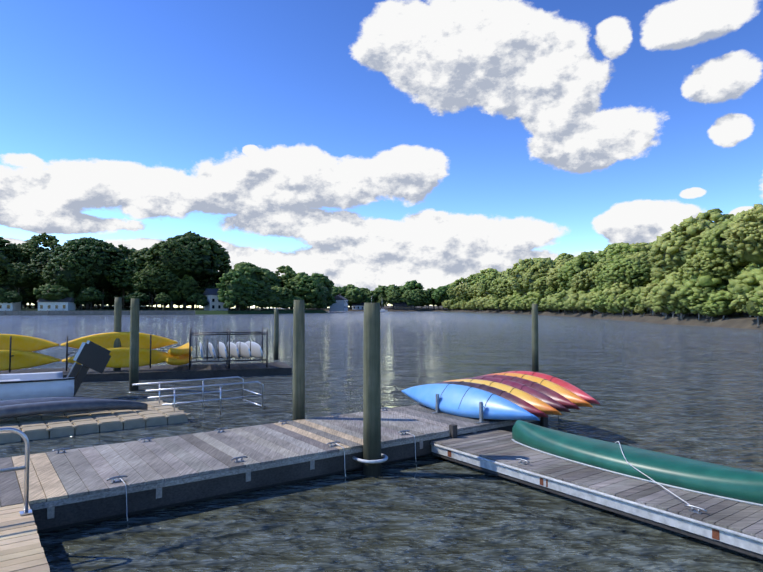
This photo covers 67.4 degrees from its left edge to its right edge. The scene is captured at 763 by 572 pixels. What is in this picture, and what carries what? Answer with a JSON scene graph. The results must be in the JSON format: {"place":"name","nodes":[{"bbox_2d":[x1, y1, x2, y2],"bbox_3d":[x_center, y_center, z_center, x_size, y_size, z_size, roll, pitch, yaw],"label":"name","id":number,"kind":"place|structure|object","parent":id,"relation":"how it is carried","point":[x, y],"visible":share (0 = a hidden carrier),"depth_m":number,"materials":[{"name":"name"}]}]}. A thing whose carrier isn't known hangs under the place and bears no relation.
{"place":"outdoors","nodes":[
{"label":"outdoors","id":0,"kind":"place"},
{"bbox_2d":[0,290,205,305],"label":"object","id":1,"kind":"object","parent":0,"point":[52,298],"visible":0.35,"depth_m":226.99,"materials":[{"name":"green plant"}]},
{"bbox_2d":[3,281,217,305],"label":"bushes","id":2,"kind":"object","parent":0,"point":[112,294],"visible":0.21,"depth_m":262.36,"materials":[{"name":"green plant"}]},
{"bbox_2d":[16,305,326,314],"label":"shore land","id":3,"kind":"structure","parent":0,"point":[200,311],"depth_m":254.61,"materials":[{"name":"green plant"}]},
{"bbox_2d":[0,301,21,310],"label":"house","id":4,"kind":"structure","parent":3,"relation":"on","point":[10,306],"depth_m":221.65,"materials":[{"name":"white"}]},
{"bbox_2d":[37,297,75,310],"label":"white house","id":5,"kind":"structure","parent":3,"relation":"on","point":[67,304],"depth_m":224.68,"materials":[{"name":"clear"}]},
{"bbox_2d":[0,310,194,314],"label":"grass bank","id":6,"kind":"structure","parent":3,"relation":"on","point":[85,312],"depth_m":214.44,"materials":[{"name":"green plant"}]},
{"bbox_2d":[0,284,208,304],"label":"small shore tree crowns","id":7,"kind":"object","parent":3,"relation":"on","point":[82,296],"visible":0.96,"depth_m":229.53,"materials":[{"name":"green plant"}]},
{"bbox_2d":[24,303,192,307],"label":"shore tree trunks","id":8,"kind":"object","parent":3,"relation":"on","point":[25,306],"depth_m":289.86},
{"bbox_2d":[21,303,198,308],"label":"tree trunks","id":9,"kind":"object","parent":3,"relation":"on","point":[113,306],"depth_m":268.66,"materials":[{"name":"brown wood"}]},
{"bbox_2d":[19,286,200,306],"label":"bushes","id":10,"kind":"object","parent":3,"relation":"on","point":[109,302],"visible":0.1,"depth_m":264.25,"materials":[{"name":"green plant"}]},
{"bbox_2d":[2,246,218,309],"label":"tree trunks","id":11,"kind":"object","parent":3,"relation":"on","point":[123,304],"visible":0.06,"depth_m":256.06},
{"bbox_2d":[0,231,231,294],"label":"trees","id":12,"kind":"object","parent":11,"relation":"on","point":[123,257],"visible":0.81,"depth_m":245.15,"materials":[{"name":"green plant"}]},
{"bbox_2d":[69,290,203,309],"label":"tree trunks","id":13,"kind":"object","parent":3,"relation":"on","point":[128,303],"visible":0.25,"depth_m":234.66,"materials":[{"name":"brown wood"}]},
{"bbox_2d":[203,289,226,309],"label":"tall white house","id":14,"kind":"structure","parent":3,"relation":"on","point":[211,295],"depth_m":246.87,"materials":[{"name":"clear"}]},
{"bbox_2d":[148,293,314,310],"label":"tree trunks","id":15,"kind":"object","parent":3,"relation":"on","point":[237,308],"visible":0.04,"depth_m":263.23,"materials":[{"name":"brown wood"}]},
{"bbox_2d":[145,270,326,303],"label":"trees","id":16,"kind":"object","parent":15,"relation":"on","point":[176,297],"visible":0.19,"depth_m":254.11,"materials":[{"name":"green plant"}]},
{"bbox_2d":[164,262,333,301],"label":"trees","id":17,"kind":"object","parent":15,"relation":"on","point":[266,277],"visible":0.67,"depth_m":268.31,"materials":[{"name":"green plant"}]},
{"bbox_2d":[224,303,322,310],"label":"shore tree trunks","id":18,"kind":"object","parent":3,"relation":"on","point":[317,308],"visible":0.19,"depth_m":266.56,"materials":[{"name":"brown wood"}]},
{"bbox_2d":[217,290,336,308],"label":"trees","id":19,"kind":"object","parent":3,"relation":"on","point":[331,300],"visible":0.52,"depth_m":260.08,"materials":[{"name":"green plant"}]},
{"bbox_2d":[223,294,327,308],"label":"trees","id":20,"kind":"object","parent":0,"point":[234,300],"visible":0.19,"depth_m":250.29,"materials":[{"name":"green plant"}]},
{"bbox_2d":[0,308,762,571],"bbox_3d":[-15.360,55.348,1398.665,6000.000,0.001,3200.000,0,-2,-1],"label":"water surface","id":21,"kind":"object","parent":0,"point":[691,392],"depth_m":12.60,"materials":[{"name":"grey liquid"}]},
{"bbox_2d":[0,503,49,571],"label":"gangway","id":22,"kind":"object","parent":21,"relation":"on","point":[21,549],"visible":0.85,"depth_m":5.77,"materials":[{"name":"brown wood"}]},
{"bbox_2d":[0,427,31,514],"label":"hand rail","id":23,"kind":"object","parent":22,"relation":"on","point":[26,466],"visible":0.98,"depth_m":6.59,"materials":[{"name":"metal"}]},
{"bbox_2d":[0,340,110,400],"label":"white skiff","id":24,"kind":"object","parent":21,"relation":"on","point":[92,355],"visible":0.88,"depth_m":17.35,"materials":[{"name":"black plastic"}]},
{"bbox_2d":[0,400,189,443],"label":"floating dock","id":25,"kind":"object","parent":21,"relation":"on","point":[52,425],"visible":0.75,"depth_m":13.44,"materials":[{"name":"beige plastic"}]},
{"bbox_2d":[0,397,100,405],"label":"kayak","id":26,"kind":"object","parent":25,"relation":"on","point":[19,401],"visible":0.23,"depth_m":13.86,"materials":[{"name":"black plastic"}]},
{"bbox_2d":[0,399,147,418],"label":"kayak","id":27,"kind":"object","parent":25,"relation":"on","point":[29,409],"visible":1,"depth_m":13.51,"materials":[{"name":"black plastic"}]},
{"bbox_2d":[132,376,263,414],"bbox_3d":[-4.959,3.023,15.571,3.122,0.802,1.444,2,-3,-36],"label":"metal railing","id":28,"kind":"object","parent":25,"relation":"on","point":[203,392],"visible":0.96,"depth_m":15.63,"materials":[{"name":"metal"}]},
{"bbox_2d":[113,297,121,370],"bbox_3d":[-10.672,2.683,23.141,0.300,4.450,0.301,0,-2,-1],"label":"pile","id":29,"kind":"object","parent":21,"relation":"on","point":[117,316],"visible":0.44,"depth_m":23.08,"materials":[{"name":"brown wood"}]},
{"bbox_2d":[129,298,138,390],"bbox_3d":[-8.498,2.602,19.658,0.312,4.350,0.314,0,-2,-1],"label":"pile","id":30,"kind":"object","parent":21,"relation":"on","point":[134,349],"visible":0.65,"depth_m":19.58,"materials":[{"name":"brown wood"}]},
{"bbox_2d":[0,362,291,381],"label":"float dock","id":31,"kind":"object","parent":21,"relation":"on","point":[196,371],"visible":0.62,"depth_m":23.35,"materials":[{"name":"grey wood"}]},
{"bbox_2d":[9,335,151,372],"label":"yellow kayak rack posts","id":32,"kind":"object","parent":31,"relation":"on","point":[10,355],"visible":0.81,"depth_m":22.04,"materials":[{"name":"metal"}]},
{"bbox_2d":[0,334,58,351],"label":"yellow kayak","id":33,"kind":"object","parent":32,"relation":"in","point":[25,343],"visible":0.75,"depth_m":22.17,"materials":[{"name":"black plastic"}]},
{"bbox_2d":[0,349,60,370],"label":"yellow kayak","id":34,"kind":"object","parent":32,"relation":"in","point":[22,359],"visible":0.98,"depth_m":21.96,"materials":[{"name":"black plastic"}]},
{"bbox_2d":[60,332,177,348],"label":"yellow kayak","id":35,"kind":"object","parent":32,"relation":"on","point":[105,340],"visible":0.77,"depth_m":23.05,"materials":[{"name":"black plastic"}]},
{"bbox_2d":[61,347,179,367],"bbox_3d":[-10.360,2.876,22.928,4.300,0.860,0.452,1,18,-18],"label":"yellow kayak","id":36,"kind":"object","parent":32,"relation":"attached to","point":[120,357],"visible":0.52,"depth_m":22.97,"materials":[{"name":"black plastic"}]},
{"bbox_2d":[166,353,191,364],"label":"yellow kayak","id":37,"kind":"object","parent":31,"relation":"on","point":[183,359],"visible":0.81,"depth_m":23.40,"materials":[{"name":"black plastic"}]},
{"bbox_2d":[168,342,191,355],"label":"yellow kayak","id":38,"kind":"object","parent":37,"relation":"on","point":[181,350],"visible":0.9,"depth_m":23.39,"materials":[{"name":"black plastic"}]},
{"bbox_2d":[189,328,267,369],"bbox_3d":[-6.613,2.656,24.683,3.160,1.620,1.910,1,-2,-18],"label":"boat rack","id":39,"kind":"object","parent":31,"relation":"on","point":[227,360],"visible":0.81,"depth_m":24.05,"materials":[{"name":"black metal"}]},
{"bbox_2d":[200,342,203,359],"bbox_3d":[-7.684,2.764,24.363,0.177,0.720,3.000,-9,1,-20],"label":"paddle board","id":40,"kind":"object","parent":39,"relation":"attached to","point":[201,352],"visible":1,"depth_m":23.27,"materials":[{"name":"white plastic"}]},
{"bbox_2d":[208,342,215,358],"bbox_3d":[-7.270,2.780,24.493,0.177,0.720,3.000,-16,4,-21],"label":"paddle board","id":41,"kind":"object","parent":39,"relation":"attached to","point":[211,349],"visible":1,"depth_m":24.09,"materials":[{"name":"white plastic"}]},
{"bbox_2d":[219,342,226,358],"bbox_3d":[-6.857,2.776,24.623,0.177,0.720,3.000,-11,2,-24],"label":"paddle board","id":42,"kind":"object","parent":39,"relation":"attached to","point":[222,351],"visible":0.94,"depth_m":24.32,"materials":[{"name":"white plastic"}]},
{"bbox_2d":[226,342,238,358],"bbox_3d":[-6.443,2.787,24.753,0.177,0.720,3.000,-14,4,-25],"label":"paddle board","id":43,"kind":"object","parent":39,"relation":"attached to","point":[234,352],"visible":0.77,"depth_m":24.46,"materials":[{"name":"white plastic"}]},
{"bbox_2d":[235,342,250,358],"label":"kayak","id":44,"kind":"object","parent":39,"relation":"attached to","point":[244,350],"visible":0.83,"depth_m":24.68,"materials":[{"name":"white plastic"}]},
{"bbox_2d":[245,341,262,357],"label":"kayak","id":45,"kind":"object","parent":39,"relation":"attached to","point":[256,351],"visible":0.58,"depth_m":24.67,"materials":[{"name":"white plastic"}]},
{"bbox_2d":[0,412,449,533],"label":"dock","id":46,"kind":"object","parent":21,"relation":"on","point":[70,473],"visible":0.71,"depth_m":8.92,"materials":[{"name":"grey wood"}]},
{"bbox_2d":[111,414,415,520],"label":"mooring lines","id":47,"kind":"object","parent":46,"relation":"on","point":[121,478],"visible":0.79,"depth_m":9.61,"materials":[{"name":"fabric"}]},
{"bbox_2d":[29,417,540,509],"bbox_3d":[-3.106,2.745,7.866,16.300,0.070,0.025,2,-3,-36],"label":"dock side","id":48,"kind":"object","parent":46,"relation":"attached to","point":[48,504],"visible":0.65,"depth_m":8.50,"materials":[{"name":"grey wood"}]},
{"bbox_2d":[352,453,387,463],"bbox_3d":[-0.180,2.938,9.798,0.556,0.053,0.608,2,-3,-36],"label":"piling hoop","id":49,"kind":"object","parent":46,"relation":"on","point":[385,458],"visible":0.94,"depth_m":9.57,"materials":[{"name":"metal"}]},
{"bbox_2d":[47,394,706,518],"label":"dock cleats","id":50,"kind":"object","parent":46,"relation":"on","point":[50,512],"visible":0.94,"depth_m":9.28,"materials":[{"name":"grey metal"}]},
{"bbox_2d":[273,309,278,359],"bbox_3d":[-5.722,3.231,31.083,0.280,3.950,0.282,0,-2,-1],"label":"pile","id":51,"kind":"object","parent":21,"relation":"on","point":[276,334],"visible":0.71,"depth_m":31.00,"materials":[{"name":"brown wood"}]},
{"bbox_2d":[293,300,304,419],"bbox_3d":[-1.779,2.401,12.285,0.272,4.200,0.273,0,-2,-1],"label":"pile","id":52,"kind":"object","parent":21,"relation":"on","point":[299,360],"visible":0.65,"depth_m":12.22,"materials":[{"name":"brown wood"}]},
{"bbox_2d":[363,303,380,476],"bbox_3d":[-0.160,2.347,9.795,0.323,4.120,0.323,0,-2,-1],"label":"pile","id":53,"kind":"object","parent":21,"relation":"on","point":[371,394],"visible":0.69,"depth_m":9.71,"materials":[{"name":"brown wood"}]},
{"bbox_2d":[381,404,547,435],"bbox_3d":[1.819,3.167,13.008,2.880,0.622,2.628,2,-3,-36],"label":"dock","id":54,"kind":"object","parent":21,"relation":"on","point":[422,413],"visible":0.33,"depth_m":12.21,"materials":[{"name":"grey wood"}]},
{"bbox_2d":[401,384,539,420],"bbox_3d":[1.711,2.559,12.780,0.412,0.720,4.250,45,-26,-26],"label":"kayak","id":55,"kind":"object","parent":54,"relation":"on","point":[496,406],"visible":1,"depth_m":12.33,"materials":[{"name":"plastic"}]},
{"bbox_2d":[439,372,558,424],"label":"straps","id":56,"kind":"object","parent":55,"relation":"on","point":[503,391],"visible":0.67,"depth_m":13.01,"materials":[{"name":"black plastic"}]},
{"bbox_2d":[434,381,547,416],"bbox_3d":[2.033,2.535,12.951,0.412,0.720,4.100,44,-24,-24],"label":"kayak","id":57,"kind":"object","parent":54,"relation":"on","point":[527,406],"visible":0.31,"depth_m":12.05,"materials":[{"name":"plastic"}]},
{"bbox_2d":[449,414,546,437],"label":"dock corner posts","id":58,"kind":"object","parent":54,"relation":"attached to","point":[453,428],"visible":0.46,"depth_m":11.04,"materials":[{"name":"grey metal"}]},
{"bbox_2d":[444,379,561,414],"bbox_3d":[2.354,2.512,13.122,0.412,0.720,4.250,43,-22,-23],"label":"kayak","id":59,"kind":"object","parent":54,"relation":"on","point":[541,405],"visible":0.38,"depth_m":12.06,"materials":[{"name":"plastic"}]},
{"bbox_2d":[464,377,569,411],"bbox_3d":[2.675,2.488,13.293,0.412,0.720,4.100,42,-21,-21],"label":"kayak","id":60,"kind":"object","parent":54,"relation":"on","point":[550,401],"visible":0.21,"depth_m":12.32,"materials":[{"name":"plastic"}]},
{"bbox_2d":[477,375,579,408],"bbox_3d":[2.996,2.465,13.464,0.412,0.720,4.100,42,-19,-20],"label":"kayak","id":61,"kind":"object","parent":54,"relation":"on","point":[560,399],"visible":0.33,"depth_m":12.41,"materials":[{"name":"plastic"}]},
{"bbox_2d":[483,373,592,406],"bbox_3d":[3.318,2.441,13.635,0.412,0.720,4.250,41,-18,-18],"label":"kayak","id":62,"kind":"object","parent":61,"relation":"on","point":[577,400],"visible":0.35,"depth_m":12.49,"materials":[{"name":"plastic"}]},
{"bbox_2d":[502,371,599,403],"bbox_3d":[3.639,2.417,13.806,0.412,0.720,4.100,41,-16,-16],"label":"kayak","id":63,"kind":"object","parent":62,"relation":"on","point":[577,391],"visible":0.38,"depth_m":12.74,"materials":[{"name":"plastic"}]},
{"bbox_2d":[532,304,538,371],"bbox_3d":[6.819,2.894,25.430,0.300,4.200,0.300,0,-2,-1],"label":"pile","id":64,"kind":"object","parent":21,"relation":"on","point":[535,363],"visible":0.77,"depth_m":25.34,"materials":[{"name":"brown wood"}]},
{"bbox_2d":[431,429,762,559],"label":"finger dock","id":65,"kind":"object","parent":21,"relation":"on","point":[498,445],"visible":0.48,"depth_m":8.06,"materials":[{"name":"grey wood"}]},
{"bbox_2d":[430,443,762,554],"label":"finger edge band","id":66,"kind":"object","parent":65,"relation":"on","point":[735,538],"visible":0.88,"depth_m":7.66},
{"bbox_2d":[512,420,762,506],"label":"canoe","id":67,"kind":"object","parent":65,"relation":"on","point":[712,479],"visible":1,"depth_m":8.37,"materials":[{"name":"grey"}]},
{"bbox_2d":[615,441,689,504],"bbox_3d":[3.757,2.638,8.384,0.231,0.338,2.701,0,-2,1],"label":"rope","id":68,"kind":"object","parent":65,"relation":"on","point":[650,478],"visible":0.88,"depth_m":7.93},
{"bbox_2d":[0,0,762,307],"label":"sky","id":69,"kind":"structure","parent":0,"point":[369,144],"materials":[{"name":"blue"}]},
{"bbox_2d":[320,306,448,310],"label":"shore land","id":70,"kind":"structure","parent":0,"point":[389,308],"depth_m":445.87,"materials":[{"name":"soil"}]},
{"bbox_2d":[329,294,347,310],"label":"house","id":71,"kind":"structure","parent":70,"relation":"on","point":[341,304],"depth_m":339.46,"materials":[{"name":"white"}]},
{"bbox_2d":[352,302,363,309],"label":"white house","id":72,"kind":"structure","parent":70,"relation":"on","point":[355,306],"depth_m":441.83,"materials":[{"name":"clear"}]},
{"bbox_2d":[328,288,448,306],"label":"trees","id":73,"kind":"object","parent":70,"relation":"on","point":[357,299],"visible":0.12,"depth_m":435.68,"materials":[{"name":"green plant"}]},
{"bbox_2d":[327,280,453,305],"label":"trees","id":74,"kind":"object","parent":70,"relation":"on","point":[407,289],"visible":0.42,"depth_m":438.35,"materials":[{"name":"green plant"}]},
{"bbox_2d":[349,293,446,309],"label":"trees","id":75,"kind":"object","parent":70,"relation":"on","point":[350,307],"visible":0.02,"depth_m":438.47,"materials":[{"name":"green plant"}]},
{"bbox_2d":[393,302,414,309],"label":"dark house","id":76,"kind":"structure","parent":70,"relation":"on","point":[400,306],"depth_m":427.47,"materials":[{"name":"grey"}]},
{"bbox_2d":[445,295,591,310],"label":"bush crowns","id":77,"kind":"object","parent":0,"point":[564,298],"visible":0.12,"depth_m":216.37,"materials":[{"name":"green plant"}]},
{"bbox_2d":[447,308,762,329],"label":"shore land","id":78,"kind":"structure","parent":0,"point":[742,320],"depth_m":102.12,"materials":[{"name":"soil"}]},
{"bbox_2d":[442,286,598,310],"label":"trees","id":79,"kind":"object","parent":78,"relation":"on","point":[552,301],"visible":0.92,"depth_m":220.66,"materials":[{"name":"green plant"}]},
{"bbox_2d":[449,291,602,314],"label":"trees","id":80,"kind":"object","parent":78,"relation":"on","point":[541,311],"depth_m":196.04,"materials":[{"name":"green plant"}]},
{"bbox_2d":[447,208,733,301],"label":"trees","id":81,"kind":"object","parent":78,"relation":"on","point":[566,266],"visible":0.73,"depth_m":214.81,"materials":[{"name":"green plant"}]},
{"bbox_2d":[595,306,759,325],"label":"tree trunks","id":82,"kind":"object","parent":78,"relation":"on","point":[682,316],"depth_m":98.95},
{"bbox_2d":[588,265,762,316],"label":"trees","id":83,"kind":"object","parent":82,"relation":"attached to","point":[742,290],"depth_m":89.40,"materials":[{"name":"green plant"}]},
{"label":"shore tree","id":84,"kind":"object","parent":78,"relation":"on","visible":0},
{"bbox_2d":[595,204,762,290],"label":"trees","id":85,"kind":"object","parent":84,"relation":"attached to","point":[703,249],"depth_m":93.55,"materials":[{"name":"green plant"}]},
{"bbox_2d":[595,282,762,316],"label":"trees","id":86,"kind":"object","parent":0,"point":[748,307],"depth_m":89.24,"materials":[{"name":"green plant"}]},
{"bbox_2d":[606,220,762,286],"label":"trees","id":87,"kind":"object","parent":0,"point":[755,259],"depth_m":89.02,"materials":[{"name":"green plant"}]},
{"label":"tree","id":88,"kind":"object","parent":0,"visible":0},
{"bbox_2d":[0,243,135,287],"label":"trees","id":89,"kind":"object","parent":88,"relation":"on","point":[132,249],"depth_m":281.84,"materials":[{"name":"green plant"}]}
]}

